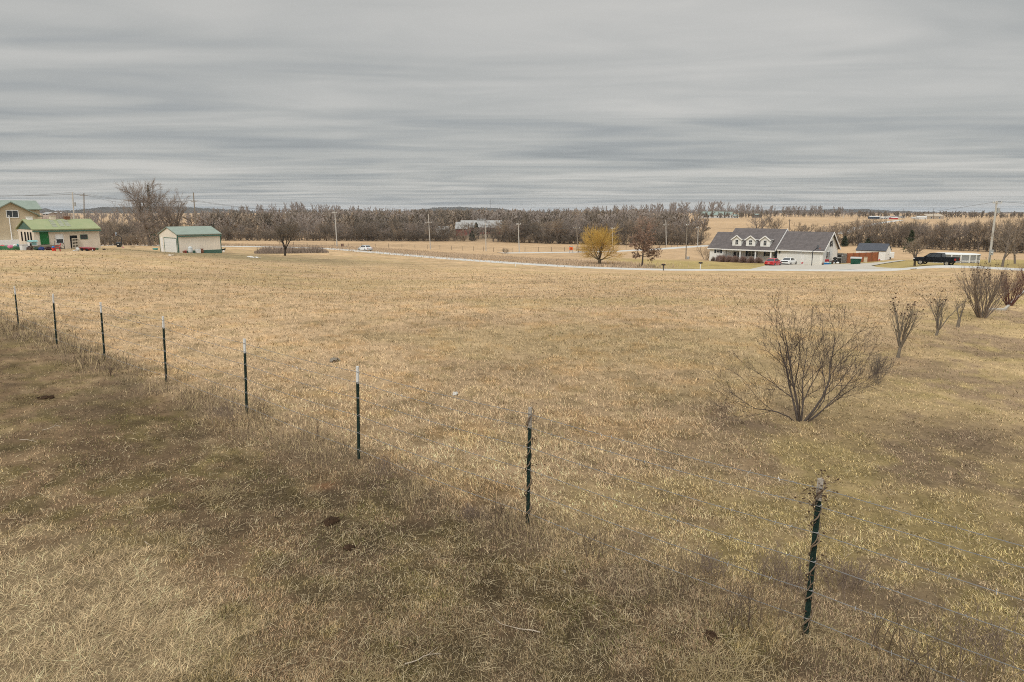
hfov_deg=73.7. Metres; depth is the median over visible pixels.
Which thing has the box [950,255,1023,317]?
seed head shrub
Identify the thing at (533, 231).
bare tree
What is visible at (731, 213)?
ridge farm wing
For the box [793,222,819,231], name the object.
bare tree
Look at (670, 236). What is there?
bare shrub
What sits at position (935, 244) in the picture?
bare shrub
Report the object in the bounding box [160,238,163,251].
side door
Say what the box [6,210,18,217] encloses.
window
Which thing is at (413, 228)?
bare tree
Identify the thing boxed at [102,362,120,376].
dry weed
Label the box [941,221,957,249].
bare tree
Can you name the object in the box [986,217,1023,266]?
bare tree
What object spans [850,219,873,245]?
bare tree
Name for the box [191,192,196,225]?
utility pole
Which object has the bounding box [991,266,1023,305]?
seed head shrub
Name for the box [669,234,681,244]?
bare shrub
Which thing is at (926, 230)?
bare tree
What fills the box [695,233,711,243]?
bare shrub
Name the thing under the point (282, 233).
bare tree
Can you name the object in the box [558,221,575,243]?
bare tree
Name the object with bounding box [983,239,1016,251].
bare shrub
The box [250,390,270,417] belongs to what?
dry weed
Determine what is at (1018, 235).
bare tree
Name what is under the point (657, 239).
bare shrub
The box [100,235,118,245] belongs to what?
bare shrub
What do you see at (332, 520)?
dung pile
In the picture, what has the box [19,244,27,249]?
white appliance
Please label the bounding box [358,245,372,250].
moving car
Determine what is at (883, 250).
garden shed
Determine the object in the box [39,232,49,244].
green door
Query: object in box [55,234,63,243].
window
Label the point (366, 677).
grass tussock
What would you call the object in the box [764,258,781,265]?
parked car
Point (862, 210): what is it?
hills
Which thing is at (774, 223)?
bare tree
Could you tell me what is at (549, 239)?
bare shrub
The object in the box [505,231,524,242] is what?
bare shrub
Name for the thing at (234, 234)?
bare shrub
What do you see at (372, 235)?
bare shrub
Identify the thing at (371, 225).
bare tree
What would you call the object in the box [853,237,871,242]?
bare shrub
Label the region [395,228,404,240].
bare tree
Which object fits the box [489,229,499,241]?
bare tree
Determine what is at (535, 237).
bare shrub
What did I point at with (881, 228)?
bare tree
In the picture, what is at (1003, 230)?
bare tree
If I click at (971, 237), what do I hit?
bare tree
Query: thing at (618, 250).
side road
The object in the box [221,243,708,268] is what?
rank grass
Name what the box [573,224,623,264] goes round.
willow tree
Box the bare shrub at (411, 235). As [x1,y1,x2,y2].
[404,231,423,240]
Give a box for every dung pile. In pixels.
[36,395,54,399]
[321,516,340,526]
[343,544,354,550]
[703,630,719,643]
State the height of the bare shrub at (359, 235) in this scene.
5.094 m
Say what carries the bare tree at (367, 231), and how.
on the ground at (100, 423)
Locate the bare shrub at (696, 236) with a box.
[688,234,701,244]
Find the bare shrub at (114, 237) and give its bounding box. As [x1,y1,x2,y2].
[101,230,124,245]
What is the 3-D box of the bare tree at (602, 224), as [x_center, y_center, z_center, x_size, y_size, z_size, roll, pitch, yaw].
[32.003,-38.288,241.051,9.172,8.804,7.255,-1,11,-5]
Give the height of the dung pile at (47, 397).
0.125 m
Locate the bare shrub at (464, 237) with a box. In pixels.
[458,233,469,240]
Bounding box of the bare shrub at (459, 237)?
[453,234,466,240]
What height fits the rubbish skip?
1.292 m
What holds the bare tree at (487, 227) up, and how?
on the ground at (100, 423)
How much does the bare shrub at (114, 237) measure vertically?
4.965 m
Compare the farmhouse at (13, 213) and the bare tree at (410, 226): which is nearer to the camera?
the farmhouse at (13, 213)
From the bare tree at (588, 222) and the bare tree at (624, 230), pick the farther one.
the bare tree at (588, 222)
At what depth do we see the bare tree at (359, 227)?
268.69 m
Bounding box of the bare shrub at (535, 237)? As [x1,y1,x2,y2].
[529,232,541,242]
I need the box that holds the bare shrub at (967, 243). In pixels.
[954,233,982,250]
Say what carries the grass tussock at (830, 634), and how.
on the ground at (100, 423)
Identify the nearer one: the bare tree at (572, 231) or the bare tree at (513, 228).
the bare tree at (572, 231)
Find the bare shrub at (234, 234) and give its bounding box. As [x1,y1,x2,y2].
[224,228,244,240]
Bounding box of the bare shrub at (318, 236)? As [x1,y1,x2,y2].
[310,232,325,240]
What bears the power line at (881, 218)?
attached to the utility pole at (997, 210)
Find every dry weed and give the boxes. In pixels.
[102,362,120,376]
[204,396,255,425]
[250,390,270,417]
[315,410,324,439]
[338,436,351,458]
[366,452,407,478]
[451,500,484,522]
[479,483,526,531]
[575,521,608,560]
[664,526,700,595]
[685,543,735,583]
[708,569,794,639]
[740,539,826,606]
[808,544,905,608]
[847,580,916,653]
[855,578,978,681]
[932,597,1023,681]
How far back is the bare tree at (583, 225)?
251.07 m
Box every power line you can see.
[0,192,191,204]
[28,194,684,228]
[37,194,698,228]
[706,201,1012,228]
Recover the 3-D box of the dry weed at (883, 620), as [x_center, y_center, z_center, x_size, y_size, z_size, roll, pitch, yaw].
[3.226,2.402,5.894,0.521,0.614,0.518,0,11,0]
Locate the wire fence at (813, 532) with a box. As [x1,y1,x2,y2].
[1,286,1023,681]
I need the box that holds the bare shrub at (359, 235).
[351,231,365,240]
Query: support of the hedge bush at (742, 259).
on the ground at (100, 423)
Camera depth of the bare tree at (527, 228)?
259.54 m
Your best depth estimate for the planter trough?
91.35 m
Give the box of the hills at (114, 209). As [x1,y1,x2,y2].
[40,207,255,212]
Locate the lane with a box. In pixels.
[840,220,902,233]
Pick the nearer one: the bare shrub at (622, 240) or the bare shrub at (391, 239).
the bare shrub at (622, 240)
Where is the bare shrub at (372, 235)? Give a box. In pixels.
[363,232,379,240]
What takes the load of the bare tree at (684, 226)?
on the ground at (100, 423)
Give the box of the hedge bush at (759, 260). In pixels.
[754,257,763,262]
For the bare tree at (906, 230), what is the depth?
199.95 m
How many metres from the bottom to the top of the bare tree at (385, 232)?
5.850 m
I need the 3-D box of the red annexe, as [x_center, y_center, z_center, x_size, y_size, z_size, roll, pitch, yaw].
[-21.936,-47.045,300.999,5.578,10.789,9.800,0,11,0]
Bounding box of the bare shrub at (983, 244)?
[978,238,1004,251]
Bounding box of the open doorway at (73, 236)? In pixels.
[70,235,77,247]
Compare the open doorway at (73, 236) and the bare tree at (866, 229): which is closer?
the open doorway at (73, 236)
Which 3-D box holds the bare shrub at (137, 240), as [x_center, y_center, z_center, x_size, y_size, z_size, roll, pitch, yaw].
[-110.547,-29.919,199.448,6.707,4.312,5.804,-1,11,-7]
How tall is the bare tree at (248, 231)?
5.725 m
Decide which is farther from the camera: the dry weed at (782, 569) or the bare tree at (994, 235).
the bare tree at (994, 235)
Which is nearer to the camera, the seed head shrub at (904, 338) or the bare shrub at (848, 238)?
the seed head shrub at (904, 338)
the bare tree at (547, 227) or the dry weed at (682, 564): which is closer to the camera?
the dry weed at (682, 564)
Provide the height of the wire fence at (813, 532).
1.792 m
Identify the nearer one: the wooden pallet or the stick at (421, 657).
the stick at (421, 657)
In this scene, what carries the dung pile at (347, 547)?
on the ground at (100, 423)
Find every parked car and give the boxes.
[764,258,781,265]
[780,257,796,264]
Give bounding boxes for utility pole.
[72,192,75,218]
[80,193,86,218]
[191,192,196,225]
[332,211,337,245]
[685,220,688,258]
[988,201,1001,261]
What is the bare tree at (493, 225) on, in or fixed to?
on the ground at (100, 423)
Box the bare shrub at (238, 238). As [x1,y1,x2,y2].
[232,230,245,240]
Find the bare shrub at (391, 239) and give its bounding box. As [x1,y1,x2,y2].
[381,232,398,240]
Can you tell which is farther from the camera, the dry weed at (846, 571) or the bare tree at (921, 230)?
the bare tree at (921, 230)
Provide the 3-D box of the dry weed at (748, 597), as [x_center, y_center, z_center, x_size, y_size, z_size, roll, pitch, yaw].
[2.130,2.349,6.175,0.739,0.595,0.443,-1,11,-7]
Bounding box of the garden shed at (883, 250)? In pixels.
[856,243,891,259]
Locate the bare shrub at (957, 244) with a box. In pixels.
[946,238,967,249]
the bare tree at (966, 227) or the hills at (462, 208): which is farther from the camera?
the hills at (462, 208)
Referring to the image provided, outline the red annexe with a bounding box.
[455,222,468,235]
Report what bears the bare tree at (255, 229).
on the ground at (100, 423)
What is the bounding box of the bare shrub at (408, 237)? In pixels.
[398,231,414,240]
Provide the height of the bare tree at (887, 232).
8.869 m
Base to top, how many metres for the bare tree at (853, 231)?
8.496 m
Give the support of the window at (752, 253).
in the dormer house at (765, 244)
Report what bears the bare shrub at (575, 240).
on the ground at (100, 423)
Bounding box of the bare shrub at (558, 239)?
[551,236,567,243]
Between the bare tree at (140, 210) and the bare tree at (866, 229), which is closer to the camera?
the bare tree at (140, 210)
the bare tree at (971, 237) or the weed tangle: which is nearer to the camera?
the weed tangle
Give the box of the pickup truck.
[913,253,960,264]
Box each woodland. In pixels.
[40,200,1016,226]
[193,207,707,237]
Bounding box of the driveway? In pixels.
[752,260,915,268]
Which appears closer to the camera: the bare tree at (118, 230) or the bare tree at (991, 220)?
the bare tree at (991, 220)
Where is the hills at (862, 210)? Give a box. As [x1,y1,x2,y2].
[527,209,1023,212]
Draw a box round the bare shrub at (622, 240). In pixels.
[620,233,633,244]
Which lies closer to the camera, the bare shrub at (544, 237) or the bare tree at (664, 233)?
the bare tree at (664, 233)
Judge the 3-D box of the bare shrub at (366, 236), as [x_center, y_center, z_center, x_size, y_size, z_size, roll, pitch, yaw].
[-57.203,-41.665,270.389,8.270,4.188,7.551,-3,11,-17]
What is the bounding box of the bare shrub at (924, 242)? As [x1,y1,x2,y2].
[917,235,947,248]
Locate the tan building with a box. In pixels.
[920,214,944,218]
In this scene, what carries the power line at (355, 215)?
attached to the utility pole at (83, 204)
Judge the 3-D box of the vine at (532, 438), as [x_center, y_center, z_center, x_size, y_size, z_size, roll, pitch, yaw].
[0.194,1.495,8.254,0.437,1.547,0.468,7,13,33]
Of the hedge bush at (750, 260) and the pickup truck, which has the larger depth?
the hedge bush at (750, 260)
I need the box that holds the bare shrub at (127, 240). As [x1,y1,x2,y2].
[118,232,142,244]
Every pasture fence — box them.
[284,242,507,251]
[538,247,576,251]
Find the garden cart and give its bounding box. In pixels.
[79,247,95,250]
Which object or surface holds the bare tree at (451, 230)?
on the ground at (100, 423)
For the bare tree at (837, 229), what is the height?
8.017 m
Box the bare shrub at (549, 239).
[543,235,554,243]
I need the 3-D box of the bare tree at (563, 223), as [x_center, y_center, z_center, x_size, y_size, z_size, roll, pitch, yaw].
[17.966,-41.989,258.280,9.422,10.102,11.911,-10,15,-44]
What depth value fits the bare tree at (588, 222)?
248.79 m
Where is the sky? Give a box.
[0,0,1023,212]
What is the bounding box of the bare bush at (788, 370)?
[706,286,905,424]
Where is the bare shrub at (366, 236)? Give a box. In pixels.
[361,231,375,240]
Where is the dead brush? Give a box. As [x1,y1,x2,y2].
[254,243,328,253]
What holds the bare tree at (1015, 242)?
on the ground at (100, 423)
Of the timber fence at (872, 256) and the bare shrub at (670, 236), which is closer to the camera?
the timber fence at (872, 256)
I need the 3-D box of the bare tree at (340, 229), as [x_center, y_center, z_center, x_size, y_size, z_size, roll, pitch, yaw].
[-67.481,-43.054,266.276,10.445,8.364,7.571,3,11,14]
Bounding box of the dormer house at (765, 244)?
[707,228,840,264]
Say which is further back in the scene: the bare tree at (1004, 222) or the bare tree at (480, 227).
the bare tree at (480, 227)
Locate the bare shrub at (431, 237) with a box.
[420,232,435,239]
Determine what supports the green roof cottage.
on the ground at (100, 423)
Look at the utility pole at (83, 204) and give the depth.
161.76 m
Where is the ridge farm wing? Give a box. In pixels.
[718,212,733,217]
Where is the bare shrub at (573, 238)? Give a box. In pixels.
[561,235,575,243]
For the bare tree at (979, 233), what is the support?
on the ground at (100, 423)
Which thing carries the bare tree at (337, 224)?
on the ground at (100, 423)
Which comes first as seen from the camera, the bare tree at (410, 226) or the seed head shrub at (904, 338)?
the seed head shrub at (904, 338)
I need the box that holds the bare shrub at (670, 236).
[656,232,675,244]
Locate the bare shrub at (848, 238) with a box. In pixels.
[841,231,861,244]
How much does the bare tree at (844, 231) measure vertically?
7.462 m
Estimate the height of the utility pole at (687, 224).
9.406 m
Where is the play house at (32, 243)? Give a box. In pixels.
[26,240,37,245]
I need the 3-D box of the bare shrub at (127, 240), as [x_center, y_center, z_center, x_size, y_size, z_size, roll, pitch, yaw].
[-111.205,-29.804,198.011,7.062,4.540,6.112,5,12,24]
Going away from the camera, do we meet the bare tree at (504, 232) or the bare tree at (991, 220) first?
the bare tree at (991, 220)
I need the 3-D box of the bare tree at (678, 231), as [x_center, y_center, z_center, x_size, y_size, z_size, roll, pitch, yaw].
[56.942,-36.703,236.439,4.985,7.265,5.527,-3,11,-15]
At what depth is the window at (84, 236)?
95.42 m
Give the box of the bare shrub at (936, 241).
[927,238,956,249]
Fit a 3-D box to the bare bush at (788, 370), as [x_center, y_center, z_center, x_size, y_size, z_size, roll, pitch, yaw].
[5.294,0.249,12.265,4.091,2.629,2.356,0,11,0]
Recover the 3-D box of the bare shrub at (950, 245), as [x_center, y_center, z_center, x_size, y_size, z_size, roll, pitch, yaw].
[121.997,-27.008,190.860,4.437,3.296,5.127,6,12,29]
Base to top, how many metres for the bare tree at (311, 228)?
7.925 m
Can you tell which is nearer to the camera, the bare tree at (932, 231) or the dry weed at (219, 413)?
the dry weed at (219, 413)
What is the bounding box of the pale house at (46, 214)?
[42,212,56,218]
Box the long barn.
[461,219,501,233]
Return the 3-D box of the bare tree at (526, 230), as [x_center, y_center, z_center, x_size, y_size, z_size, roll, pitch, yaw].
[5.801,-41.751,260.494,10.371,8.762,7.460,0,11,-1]
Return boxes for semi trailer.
[911,216,926,218]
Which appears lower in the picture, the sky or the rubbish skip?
the rubbish skip
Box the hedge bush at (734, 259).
[729,256,738,262]
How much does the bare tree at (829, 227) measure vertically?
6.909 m
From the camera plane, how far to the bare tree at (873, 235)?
208.99 m
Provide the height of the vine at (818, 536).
1.614 m
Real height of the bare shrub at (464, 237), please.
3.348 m
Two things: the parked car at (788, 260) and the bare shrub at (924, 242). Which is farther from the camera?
the bare shrub at (924, 242)
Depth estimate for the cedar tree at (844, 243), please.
211.54 m
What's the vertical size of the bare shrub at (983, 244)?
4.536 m
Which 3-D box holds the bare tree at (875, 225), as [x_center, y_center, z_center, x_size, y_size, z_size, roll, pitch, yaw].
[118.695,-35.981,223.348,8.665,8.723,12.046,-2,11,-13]
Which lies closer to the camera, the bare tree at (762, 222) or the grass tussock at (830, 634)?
the grass tussock at (830, 634)
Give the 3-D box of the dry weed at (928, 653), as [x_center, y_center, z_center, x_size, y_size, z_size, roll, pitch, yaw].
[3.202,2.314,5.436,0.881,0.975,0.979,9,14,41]
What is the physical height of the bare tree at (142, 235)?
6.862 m
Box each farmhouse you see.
[0,200,41,244]
[698,212,717,217]
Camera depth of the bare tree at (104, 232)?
196.78 m
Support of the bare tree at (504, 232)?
on the ground at (100, 423)
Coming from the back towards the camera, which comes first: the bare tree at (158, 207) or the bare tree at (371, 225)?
the bare tree at (371, 225)
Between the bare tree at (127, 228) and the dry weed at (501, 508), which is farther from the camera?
the bare tree at (127, 228)
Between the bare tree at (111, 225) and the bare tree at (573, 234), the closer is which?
the bare tree at (111, 225)
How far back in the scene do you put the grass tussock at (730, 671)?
5.66 m
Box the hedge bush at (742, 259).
[738,256,746,262]
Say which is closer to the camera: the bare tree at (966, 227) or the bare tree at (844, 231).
the bare tree at (966, 227)
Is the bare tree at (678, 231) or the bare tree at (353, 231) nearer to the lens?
the bare tree at (678, 231)
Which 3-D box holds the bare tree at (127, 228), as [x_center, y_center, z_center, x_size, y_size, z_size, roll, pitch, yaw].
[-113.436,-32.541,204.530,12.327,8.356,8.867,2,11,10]
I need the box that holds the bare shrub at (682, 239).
[672,234,690,244]
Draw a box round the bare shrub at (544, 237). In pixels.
[535,235,551,242]
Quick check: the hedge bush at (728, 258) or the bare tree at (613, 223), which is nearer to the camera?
the hedge bush at (728, 258)
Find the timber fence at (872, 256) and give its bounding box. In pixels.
[846,252,878,262]
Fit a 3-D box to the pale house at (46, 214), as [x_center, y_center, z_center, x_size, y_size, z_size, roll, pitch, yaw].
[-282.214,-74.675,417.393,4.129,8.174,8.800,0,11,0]
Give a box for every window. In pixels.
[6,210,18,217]
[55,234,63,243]
[80,234,87,238]
[748,251,754,256]
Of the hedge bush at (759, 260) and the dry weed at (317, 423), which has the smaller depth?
the dry weed at (317, 423)
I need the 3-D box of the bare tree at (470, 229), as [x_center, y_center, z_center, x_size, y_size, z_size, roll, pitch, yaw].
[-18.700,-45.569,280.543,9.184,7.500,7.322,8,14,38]
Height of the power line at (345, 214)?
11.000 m
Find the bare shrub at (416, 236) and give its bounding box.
[410,233,424,240]
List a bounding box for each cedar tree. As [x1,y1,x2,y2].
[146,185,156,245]
[840,235,848,246]
[901,230,916,251]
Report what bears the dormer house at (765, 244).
on the ground at (100, 423)
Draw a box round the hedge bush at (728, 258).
[724,255,731,261]
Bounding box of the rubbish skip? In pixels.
[850,257,861,263]
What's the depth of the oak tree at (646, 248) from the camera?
120.08 m
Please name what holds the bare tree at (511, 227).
on the ground at (100, 423)
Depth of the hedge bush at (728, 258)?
145.31 m
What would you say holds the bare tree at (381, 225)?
on the ground at (100, 423)
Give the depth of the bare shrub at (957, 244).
190.48 m
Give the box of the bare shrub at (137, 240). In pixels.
[125,232,145,244]
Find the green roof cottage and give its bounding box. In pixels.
[15,216,100,249]
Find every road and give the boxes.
[101,245,1023,270]
[509,245,708,252]
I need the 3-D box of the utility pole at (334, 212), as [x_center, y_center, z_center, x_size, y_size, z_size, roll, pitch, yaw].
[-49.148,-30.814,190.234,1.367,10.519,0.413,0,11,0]
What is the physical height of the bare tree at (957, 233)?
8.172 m
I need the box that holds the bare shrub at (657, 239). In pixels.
[649,232,664,244]
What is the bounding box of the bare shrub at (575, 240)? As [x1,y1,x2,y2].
[565,235,581,242]
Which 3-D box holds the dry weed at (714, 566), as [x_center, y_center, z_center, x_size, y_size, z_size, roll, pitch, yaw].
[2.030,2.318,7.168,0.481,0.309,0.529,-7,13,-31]
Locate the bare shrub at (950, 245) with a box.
[940,239,956,249]
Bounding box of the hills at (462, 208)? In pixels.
[402,206,506,212]
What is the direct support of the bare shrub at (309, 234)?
on the ground at (100, 423)
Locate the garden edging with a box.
[989,290,1023,310]
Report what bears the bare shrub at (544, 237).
on the ground at (100, 423)
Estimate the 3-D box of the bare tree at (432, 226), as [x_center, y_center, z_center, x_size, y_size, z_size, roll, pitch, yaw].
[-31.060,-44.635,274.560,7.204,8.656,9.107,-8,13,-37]
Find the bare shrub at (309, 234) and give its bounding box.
[304,232,322,240]
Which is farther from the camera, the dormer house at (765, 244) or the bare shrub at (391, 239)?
the bare shrub at (391, 239)
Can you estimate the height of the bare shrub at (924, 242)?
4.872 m
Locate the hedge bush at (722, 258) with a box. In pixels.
[717,255,726,261]
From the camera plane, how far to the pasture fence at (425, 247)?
200.89 m
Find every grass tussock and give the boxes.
[128,524,206,548]
[184,480,249,504]
[320,631,423,681]
[654,614,779,681]
[780,605,879,662]
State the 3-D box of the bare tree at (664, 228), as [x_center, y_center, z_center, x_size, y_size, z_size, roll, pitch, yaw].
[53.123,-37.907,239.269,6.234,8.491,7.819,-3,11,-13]
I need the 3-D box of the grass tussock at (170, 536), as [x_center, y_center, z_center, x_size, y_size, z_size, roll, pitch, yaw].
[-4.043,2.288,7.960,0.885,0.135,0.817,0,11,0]
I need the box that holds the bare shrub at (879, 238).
[871,233,900,243]
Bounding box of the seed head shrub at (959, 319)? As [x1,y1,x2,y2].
[954,298,966,327]
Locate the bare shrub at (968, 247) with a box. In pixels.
[965,242,980,250]
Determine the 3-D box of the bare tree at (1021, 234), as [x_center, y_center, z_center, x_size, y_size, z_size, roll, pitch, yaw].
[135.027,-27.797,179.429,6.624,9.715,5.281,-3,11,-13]
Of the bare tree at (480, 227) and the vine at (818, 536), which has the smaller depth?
the vine at (818, 536)
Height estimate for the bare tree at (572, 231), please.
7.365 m
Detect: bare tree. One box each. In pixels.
[89,216,111,245]
[96,218,121,240]
[103,177,174,245]
[105,222,124,241]
[110,223,126,238]
[114,219,147,244]
[128,191,188,239]
[135,227,156,245]
[154,188,189,226]
[237,224,250,239]
[241,226,253,240]
[251,226,261,239]
[271,220,301,255]
[305,221,317,235]
[319,225,330,240]
[325,221,344,239]
[326,225,339,240]
[330,223,351,240]
[344,227,359,240]
[352,221,376,240]
[361,219,379,231]
[362,223,381,235]
[371,220,393,235]
[379,227,389,240]
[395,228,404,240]
[403,222,418,233]
[407,222,421,240]
[425,220,442,238]
[441,224,449,240]
[446,227,461,239]
[458,221,476,234]
[468,226,484,238]
[480,218,501,237]
[489,219,511,235]
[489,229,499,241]
[496,223,512,241]
[501,222,521,241]
[511,223,529,235]
[514,214,534,236]
[516,220,538,242]
[519,221,536,242]
[526,223,548,242]
[541,220,552,243]
[543,221,560,242]
[545,217,572,242]
[549,219,565,243]
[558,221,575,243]
[566,227,579,243]
[569,224,589,238]
[575,215,589,243]
[580,215,592,234]
[587,221,599,243]
[591,221,611,232]
[601,217,621,232]
[607,220,626,244]
[616,221,637,244]
[623,219,646,243]
[637,215,661,231]
[653,216,676,243]
[655,227,668,244]
[657,221,673,244]
[671,225,680,242]
[679,224,695,235]
[696,246,709,259]
[747,215,774,228]
[765,216,785,228]
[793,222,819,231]
[819,223,840,233]
[832,222,842,238]
[836,224,854,236]
[849,222,859,243]
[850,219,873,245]
[860,220,877,237]
[865,218,889,237]
[866,218,891,242]
[867,221,887,242]
[872,220,895,243]
[883,222,893,243]
[888,221,908,246]
[892,220,908,246]
[896,220,916,247]
[902,236,929,265]
[907,224,928,239]
[913,222,937,248]
[923,226,940,248]
[929,219,954,249]
[937,223,963,249]
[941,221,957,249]
[950,219,977,250]
[962,225,985,246]
[963,223,979,250]
[969,219,992,251]
[969,219,1000,251]
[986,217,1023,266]
[986,222,1007,251]
[989,218,1023,263]
[990,225,1016,236]
[995,217,1010,243]
[996,217,1014,252]
[1008,225,1023,252]
[1016,217,1023,252]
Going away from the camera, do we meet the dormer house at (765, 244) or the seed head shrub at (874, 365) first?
the seed head shrub at (874, 365)
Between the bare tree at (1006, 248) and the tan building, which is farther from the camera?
the tan building
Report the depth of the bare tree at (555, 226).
248.84 m
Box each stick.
[404,648,438,663]
[495,619,539,632]
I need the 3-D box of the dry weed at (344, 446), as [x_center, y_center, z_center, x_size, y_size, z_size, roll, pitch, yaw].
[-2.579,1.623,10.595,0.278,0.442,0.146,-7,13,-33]
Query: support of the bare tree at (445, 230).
on the ground at (100, 423)
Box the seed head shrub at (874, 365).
[867,353,895,383]
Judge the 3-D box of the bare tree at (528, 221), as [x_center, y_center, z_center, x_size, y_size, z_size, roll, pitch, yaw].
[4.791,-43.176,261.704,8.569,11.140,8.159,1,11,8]
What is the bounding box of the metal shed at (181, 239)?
[157,226,221,252]
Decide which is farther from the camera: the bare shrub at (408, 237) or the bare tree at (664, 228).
the bare shrub at (408, 237)
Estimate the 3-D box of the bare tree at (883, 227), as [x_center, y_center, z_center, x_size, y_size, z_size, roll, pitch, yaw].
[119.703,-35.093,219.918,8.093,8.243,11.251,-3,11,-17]
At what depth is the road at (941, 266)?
105.97 m
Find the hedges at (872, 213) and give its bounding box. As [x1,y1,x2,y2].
[192,210,1023,221]
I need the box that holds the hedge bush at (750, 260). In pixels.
[746,255,754,262]
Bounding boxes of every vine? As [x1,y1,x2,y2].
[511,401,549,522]
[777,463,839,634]
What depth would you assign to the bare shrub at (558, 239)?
250.55 m
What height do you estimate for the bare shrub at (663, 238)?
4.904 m
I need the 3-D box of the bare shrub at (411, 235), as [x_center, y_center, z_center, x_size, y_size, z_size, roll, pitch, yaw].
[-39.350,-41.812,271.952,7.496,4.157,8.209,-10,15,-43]
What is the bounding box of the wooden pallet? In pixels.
[72,238,78,247]
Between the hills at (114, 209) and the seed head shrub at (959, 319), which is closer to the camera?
the seed head shrub at (959, 319)
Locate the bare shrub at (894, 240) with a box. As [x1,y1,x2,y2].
[884,233,909,246]
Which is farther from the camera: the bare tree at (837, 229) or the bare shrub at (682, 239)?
the bare shrub at (682, 239)
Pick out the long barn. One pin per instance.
(479, 222)
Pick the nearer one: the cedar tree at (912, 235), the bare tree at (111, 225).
the cedar tree at (912, 235)
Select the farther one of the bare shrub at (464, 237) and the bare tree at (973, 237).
the bare shrub at (464, 237)
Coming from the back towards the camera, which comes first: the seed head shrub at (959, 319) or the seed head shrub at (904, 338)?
the seed head shrub at (959, 319)
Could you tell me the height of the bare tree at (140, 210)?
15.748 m
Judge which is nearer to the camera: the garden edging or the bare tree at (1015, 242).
the garden edging
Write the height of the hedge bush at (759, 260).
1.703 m
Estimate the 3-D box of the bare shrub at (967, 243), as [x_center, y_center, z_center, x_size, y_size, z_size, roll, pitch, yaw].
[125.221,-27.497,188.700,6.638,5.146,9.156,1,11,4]
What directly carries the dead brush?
on the ground at (100, 423)
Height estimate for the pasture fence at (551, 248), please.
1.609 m
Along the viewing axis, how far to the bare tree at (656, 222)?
241.82 m
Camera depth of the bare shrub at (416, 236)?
271.22 m
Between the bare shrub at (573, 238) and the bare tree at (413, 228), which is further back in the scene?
the bare tree at (413, 228)
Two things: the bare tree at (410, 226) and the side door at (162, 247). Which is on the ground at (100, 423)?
the bare tree at (410, 226)
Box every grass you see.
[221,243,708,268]
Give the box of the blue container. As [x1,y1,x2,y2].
[868,216,879,218]
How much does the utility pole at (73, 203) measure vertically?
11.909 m
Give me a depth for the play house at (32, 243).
89.84 m
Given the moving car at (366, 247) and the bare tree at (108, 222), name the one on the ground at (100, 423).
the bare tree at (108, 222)
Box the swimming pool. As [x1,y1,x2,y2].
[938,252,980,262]
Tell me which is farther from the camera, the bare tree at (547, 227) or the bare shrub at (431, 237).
the bare shrub at (431, 237)
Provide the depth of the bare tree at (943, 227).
192.04 m
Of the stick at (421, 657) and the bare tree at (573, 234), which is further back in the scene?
the bare tree at (573, 234)
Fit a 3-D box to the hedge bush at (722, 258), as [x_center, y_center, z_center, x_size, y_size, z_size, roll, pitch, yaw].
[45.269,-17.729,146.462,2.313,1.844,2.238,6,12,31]
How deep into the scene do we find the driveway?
113.92 m
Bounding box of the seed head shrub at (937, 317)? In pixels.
[923,289,968,335]
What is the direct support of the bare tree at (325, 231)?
on the ground at (100, 423)
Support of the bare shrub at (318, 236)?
on the ground at (100, 423)
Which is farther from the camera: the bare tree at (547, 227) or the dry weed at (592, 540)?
the bare tree at (547, 227)
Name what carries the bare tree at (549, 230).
on the ground at (100, 423)
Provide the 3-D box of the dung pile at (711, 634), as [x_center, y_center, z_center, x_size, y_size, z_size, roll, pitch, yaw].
[1.764,2.630,6.073,0.131,0.080,0.168,-6,12,-27]
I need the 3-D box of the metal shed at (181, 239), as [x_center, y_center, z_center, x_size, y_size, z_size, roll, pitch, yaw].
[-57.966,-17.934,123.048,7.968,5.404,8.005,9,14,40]
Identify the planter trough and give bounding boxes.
[0,245,19,249]
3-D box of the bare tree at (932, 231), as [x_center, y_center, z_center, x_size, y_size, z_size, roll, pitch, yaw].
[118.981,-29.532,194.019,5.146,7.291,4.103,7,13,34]
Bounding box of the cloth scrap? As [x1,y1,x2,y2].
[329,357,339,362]
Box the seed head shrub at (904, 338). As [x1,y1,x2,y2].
[887,293,925,357]
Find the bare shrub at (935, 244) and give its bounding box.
[925,240,944,248]
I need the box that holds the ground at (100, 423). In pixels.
[0,213,1023,681]
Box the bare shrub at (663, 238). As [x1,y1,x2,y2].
[655,231,671,243]
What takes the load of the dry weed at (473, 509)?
on the ground at (100, 423)
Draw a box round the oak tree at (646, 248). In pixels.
[628,215,662,267]
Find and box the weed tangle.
[0,308,1017,681]
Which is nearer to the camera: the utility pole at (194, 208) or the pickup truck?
the pickup truck
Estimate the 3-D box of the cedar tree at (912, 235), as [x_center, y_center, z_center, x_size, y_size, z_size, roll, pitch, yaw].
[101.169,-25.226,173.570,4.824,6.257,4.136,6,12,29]

